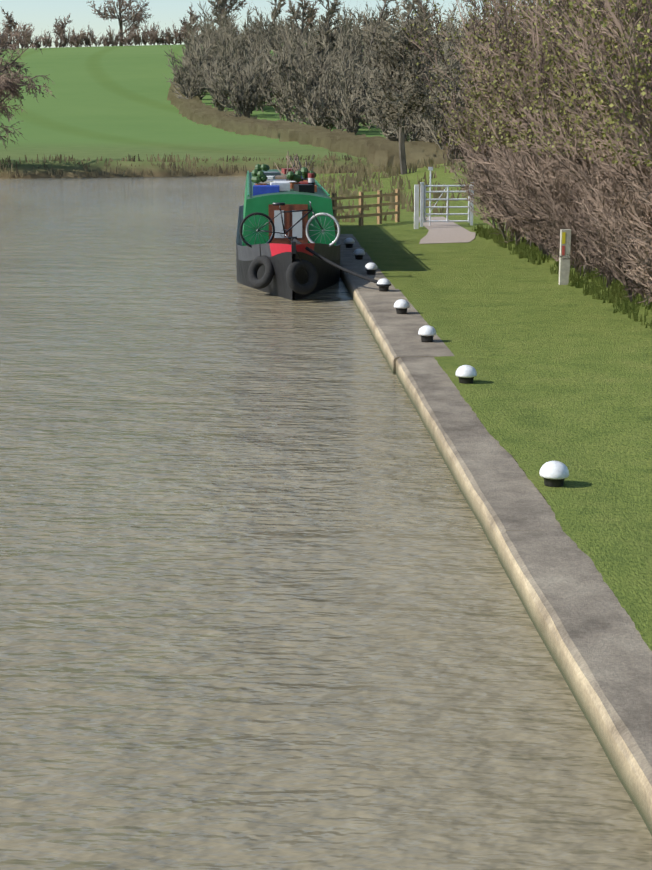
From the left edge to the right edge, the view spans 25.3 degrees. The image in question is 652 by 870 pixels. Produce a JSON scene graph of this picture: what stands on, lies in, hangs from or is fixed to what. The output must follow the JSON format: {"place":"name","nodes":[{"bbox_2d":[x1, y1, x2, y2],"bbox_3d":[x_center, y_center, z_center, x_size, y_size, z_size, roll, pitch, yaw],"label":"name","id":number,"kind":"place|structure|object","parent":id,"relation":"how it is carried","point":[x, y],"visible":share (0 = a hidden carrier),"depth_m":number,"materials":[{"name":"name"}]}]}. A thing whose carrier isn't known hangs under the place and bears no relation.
{"place":"outdoors","nodes":[
{"label":"outdoors","id":0,"kind":"place"},
{"bbox_2d":[0,43,465,178],"bbox_3d":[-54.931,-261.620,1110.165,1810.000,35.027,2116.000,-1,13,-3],"label":"ground","id":1,"kind":"structure","parent":0,"point":[111,102],"depth_m":142.28,"materials":[{"name":"green plant"}]},
{"bbox_2d":[0,7,31,47],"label":"skyline tree","id":2,"kind":"object","parent":1,"relation":"on","point":[11,22],"visible":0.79,"depth_m":389.09,"materials":[{"name":"brown plant"}]},
{"bbox_2d":[0,22,56,148],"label":"willow tree","id":3,"kind":"object","parent":1,"relation":"on","point":[11,83],"visible":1,"depth_m":81.39,"materials":[{"name":"brown plant"}]},
{"bbox_2d":[52,13,72,46],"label":"skyline tree","id":4,"kind":"object","parent":1,"relation":"on","point":[62,26],"visible":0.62,"depth_m":383.87,"materials":[{"name":"brown plant"}]},
{"bbox_2d":[87,0,151,45],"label":"skyline tree","id":5,"kind":"object","parent":1,"relation":"on","point":[137,17],"visible":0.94,"depth_m":384.58,"materials":[{"name":"brown plant"}]},
{"bbox_2d":[179,3,199,30],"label":"skyline tree","id":6,"kind":"object","parent":1,"relation":"on","point":[184,21],"visible":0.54,"depth_m":390.58,"materials":[{"name":"brown plant"}]},
{"bbox_2d":[0,16,394,48],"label":"hedge","id":7,"kind":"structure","parent":1,"relation":"on","point":[74,40],"depth_m":378.07,"materials":[{"name":"brown plant"}]},
{"bbox_2d":[208,0,231,32],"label":"tree","id":8,"kind":"object","parent":1,"relation":"on","point":[220,8],"visible":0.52,"depth_m":273.24,"materials":[{"name":"brown plant"}]},
{"bbox_2d":[211,0,247,31],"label":"skyline tree","id":9,"kind":"object","parent":1,"relation":"on","point":[235,2],"visible":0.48,"depth_m":381.51,"materials":[{"name":"brown plant"}]},
{"bbox_2d":[246,0,291,48],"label":"tree","id":10,"kind":"object","parent":1,"relation":"on","point":[279,5],"visible":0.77,"depth_m":260.35,"materials":[{"name":"brown plant"}]},
{"bbox_2d":[275,0,317,46],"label":"tree","id":11,"kind":"object","parent":1,"relation":"on","point":[295,15],"visible":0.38,"depth_m":223.90,"materials":[{"name":"brown plant"}]},
{"bbox_2d":[286,0,318,29],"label":"skyline tree","id":12,"kind":"object","parent":1,"relation":"on","point":[308,19],"visible":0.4,"depth_m":381.59,"materials":[{"name":"brown plant"}]},
{"bbox_2d":[167,72,462,168],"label":"dead grass margin tufts","id":13,"kind":"object","parent":1,"relation":"on","point":[374,150],"visible":0.88,"depth_m":114.80,"materials":[{"name":"brown plant"}]},
{"bbox_2d":[302,0,345,66],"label":"tree","id":14,"kind":"object","parent":1,"relation":"on","point":[330,14],"visible":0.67,"depth_m":196.38,"materials":[{"name":"brown plant"}]},
{"bbox_2d":[164,0,524,158],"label":"thicket of trees","id":15,"kind":"object","parent":1,"relation":"on","point":[327,92],"visible":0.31,"depth_m":147.82,"materials":[{"name":"grey plant"}]},
{"bbox_2d":[348,0,402,74],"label":"tree","id":16,"kind":"object","parent":1,"relation":"on","point":[374,34],"visible":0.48,"depth_m":168.05,"materials":[{"name":"brown plant"}]},
{"bbox_2d":[391,0,450,63],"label":"tree","id":17,"kind":"object","parent":1,"relation":"on","point":[426,5],"visible":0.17,"depth_m":165.95,"materials":[{"name":"brown plant"}]},
{"bbox_2d":[413,2,469,78],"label":"tree","id":18,"kind":"object","parent":1,"relation":"on","point":[421,10],"depth_m":102.68,"materials":[{"name":"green plant"}]},
{"bbox_2d":[451,0,502,85],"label":"tree","id":19,"kind":"object","parent":1,"relation":"on","point":[479,21],"visible":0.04,"depth_m":111.32,"materials":[{"name":"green plant"}]},
{"bbox_2d":[457,0,514,55],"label":"tree","id":20,"kind":"object","parent":1,"relation":"on","point":[486,20],"visible":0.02,"depth_m":120.85,"materials":[{"name":"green plant"}]},
{"bbox_2d":[0,0,548,47],"label":"sky","id":21,"kind":"structure","parent":0,"point":[41,14],"materials":[{"name":"white"}]},
{"bbox_2d":[0,176,651,869],"bbox_3d":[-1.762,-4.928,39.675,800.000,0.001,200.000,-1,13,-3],"label":"canal water","id":22,"kind":"structure","parent":0,"point":[262,606],"depth_m":11.84,"materials":[{"name":"liquid"}]},
{"bbox_2d":[236,169,340,300],"bbox_3d":[-1.152,-5.514,38.769,2.420,2.530,18.733,-1,13,-3],"label":"narrowboat","id":23,"kind":"object","parent":22,"relation":"on","point":[278,250],"visible":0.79,"depth_m":32.60,"materials":[{"name":"green metal"}]},
{"bbox_2d":[248,244,273,288],"bbox_3d":[-1.388,-3.598,30.962,0.372,0.941,0.737,-12,17,-42],"label":"tire fender","id":24,"kind":"object","parent":23,"relation":"attached to","point":[265,280],"visible":0.96,"depth_m":30.89,"materials":[{"name":"rubber"}]},
{"bbox_2d":[251,151,316,195],"bbox_3d":[-1.208,-6.980,40.217,1.758,1.786,14.218,-1,13,-3],"label":"roof clutter","id":25,"kind":"object","parent":23,"relation":"on","point":[299,179],"visible":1,"depth_m":34.74,"materials":[{"name":"multicoloured plastic"}]},
{"bbox_2d":[239,201,339,247],"bbox_3d":[-0.789,-4.572,31.622,2.197,1.011,0.572,-1,13,-3],"label":"bicycle on bow","id":26,"kind":"object","parent":23,"relation":"on","point":[273,232],"visible":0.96,"depth_m":31.60,"materials":[{"name":"metal"}]},
{"bbox_2d":[286,250,317,293],"bbox_3d":[-0.494,-3.424,29.898,0.737,1.031,0.354,-8,15,-32],"label":"tire fender","id":27,"kind":"object","parent":23,"relation":"attached to","point":[294,284],"visible":0.98,"depth_m":29.84,"materials":[{"name":"rubber"}]},
{"bbox_2d":[293,238,390,286],"bbox_3d":[0.288,-3.568,29.913,2.269,0.884,0.307,6,14,24],"label":"mooring rope","id":28,"kind":"object","parent":23,"relation":"attached to","point":[339,266],"visible":0.81,"depth_m":29.95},
{"bbox_2d":[413,217,474,243],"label":"gravel path","id":29,"kind":"structure","parent":0,"point":[445,232],"depth_m":43.09,"materials":[{"name":"grey gravel"}]},
{"bbox_2d":[314,162,651,650],"bbox_3d":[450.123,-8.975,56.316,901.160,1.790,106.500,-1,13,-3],"label":"ground grass","id":30,"kind":"structure","parent":0,"point":[564,374],"depth_m":21.04,"materials":[{"name":"green plant"}]},
{"bbox_2d":[0,152,477,221],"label":"reeds","id":31,"kind":"object","parent":30,"relation":"on","point":[360,177],"visible":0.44,"depth_m":81.73,"materials":[{"name":"plant"}]},
{"bbox_2d":[330,189,399,227],"bbox_3d":[1.110,-7.225,46.380,0.224,1.137,3.759,12,17,42],"label":"post and rail fence","id":32,"kind":"object","parent":30,"relation":"on","point":[379,195],"visible":0.73,"depth_m":46.47,"materials":[{"name":"brown wood"}]},
{"bbox_2d":[360,0,462,174],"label":"tree","id":33,"kind":"object","parent":30,"relation":"on","point":[407,88],"visible":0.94,"depth_m":76.58,"materials":[{"name":"grey plant"}]},
{"bbox_2d":[414,185,418,228],"bbox_3d":[2.801,-7.046,44.886,0.130,1.380,0.130,-1,13,-3],"label":"white gate post","id":34,"kind":"object","parent":30,"relation":"on","point":[416,206],"visible":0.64,"depth_m":44.83,"materials":[{"name":"white wood"}]},
{"bbox_2d":[420,167,473,226],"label":"gate","id":35,"kind":"structure","parent":30,"relation":"on","point":[423,192],"depth_m":45.60,"materials":[{"name":"metal"}]},
{"bbox_2d":[455,365,476,383],"bbox_3d":[1.907,-0.806,19.729,0.294,0.294,0.294,-1,13,-3],"label":"mooring bollard","id":36,"kind":"object","parent":30,"relation":"on","point":[465,374],"visible":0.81,"depth_m":19.64,"materials":[{"name":"white metal"}]},
{"bbox_2d":[335,234,651,835],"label":"canal quay edge","id":37,"kind":"object","parent":30,"relation":"on","point":[599,650],"visible":0.52,"depth_m":12.14,"materials":[{"name":"grey concrete"}]},
{"bbox_2d":[344,238,354,247],"bbox_3d":[0.626,-5.148,38.934,0.294,0.294,0.294,-1,13,-3],"label":"mooring bollard","id":38,"kind":"object","parent":37,"relation":"on","point":[349,242],"visible":0.85,"depth_m":38.84,"materials":[{"name":"white metal"}]},
{"bbox_2d":[353,249,364,259],"bbox_3d":[0.820,-4.469,35.915,0.294,0.294,0.294,-1,13,-3],"label":"mooring bollard","id":39,"kind":"object","parent":37,"relation":"on","point":[358,253],"visible":0.9,"depth_m":35.83,"materials":[{"name":"white metal"}]},
{"bbox_2d":[365,263,377,274],"bbox_3d":[1.016,-3.737,32.662,0.294,0.294,0.294,-1,13,-3],"label":"mooring bollard","id":40,"kind":"object","parent":37,"relation":"on","point":[371,268],"visible":0.83,"depth_m":32.57,"materials":[{"name":"white metal"}]},
{"bbox_2d":[377,278,390,291],"bbox_3d":[1.181,-3.051,29.613,0.294,0.294,0.294,-1,13,-3],"label":"mooring bollard","id":41,"kind":"object","parent":37,"relation":"on","point":[383,281],"visible":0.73,"depth_m":29.53,"materials":[{"name":"white metal"}]},
{"bbox_2d":[394,299,409,313],"bbox_3d":[1.377,-2.321,26.370,0.294,0.294,0.294,-1,13,-3],"label":"mooring bollard","id":42,"kind":"object","parent":37,"relation":"on","point":[401,306],"visible":0.83,"depth_m":26.28,"materials":[{"name":"white metal"}]},
{"bbox_2d":[418,325,435,342],"bbox_3d":[1.619,-1.607,23.197,0.294,0.294,0.294,-1,13,-3],"label":"mooring bollard","id":43,"kind":"object","parent":37,"relation":"on","point":[427,333],"visible":0.81,"depth_m":23.10,"materials":[{"name":"white metal"}]},
{"bbox_2d":[396,0,651,305],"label":"bare hedge shrubs","id":44,"kind":"object","parent":30,"relation":"on","point":[558,133],"visible":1,"depth_m":29.84,"materials":[{"name":"brown plant"}]},
{"bbox_2d":[539,461,568,486],"bbox_3d":[2.259,0.403,14.354,0.294,0.294,0.294,-1,13,-3],"label":"mooring bollard","id":45,"kind":"object","parent":30,"relation":"on","point":[554,473],"visible":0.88,"depth_m":14.26,"materials":[{"name":"white metal"}]},
{"bbox_2d":[472,223,651,328],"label":"grass tufts","id":46,"kind":"object","parent":30,"relation":"on","point":[617,293],"visible":0.62,"depth_m":30.23,"materials":[{"name":"green plant"}]},
{"bbox_2d":[559,229,570,284],"bbox_3d":[5.016,-3.721,30.457,0.200,1.180,0.125,-1,13,-3],"label":"waymark post","id":47,"kind":"object","parent":30,"relation":"on","point":[565,246],"visible":0.83,"depth_m":30.40,"materials":[{"name":"white wood"}]}
]}

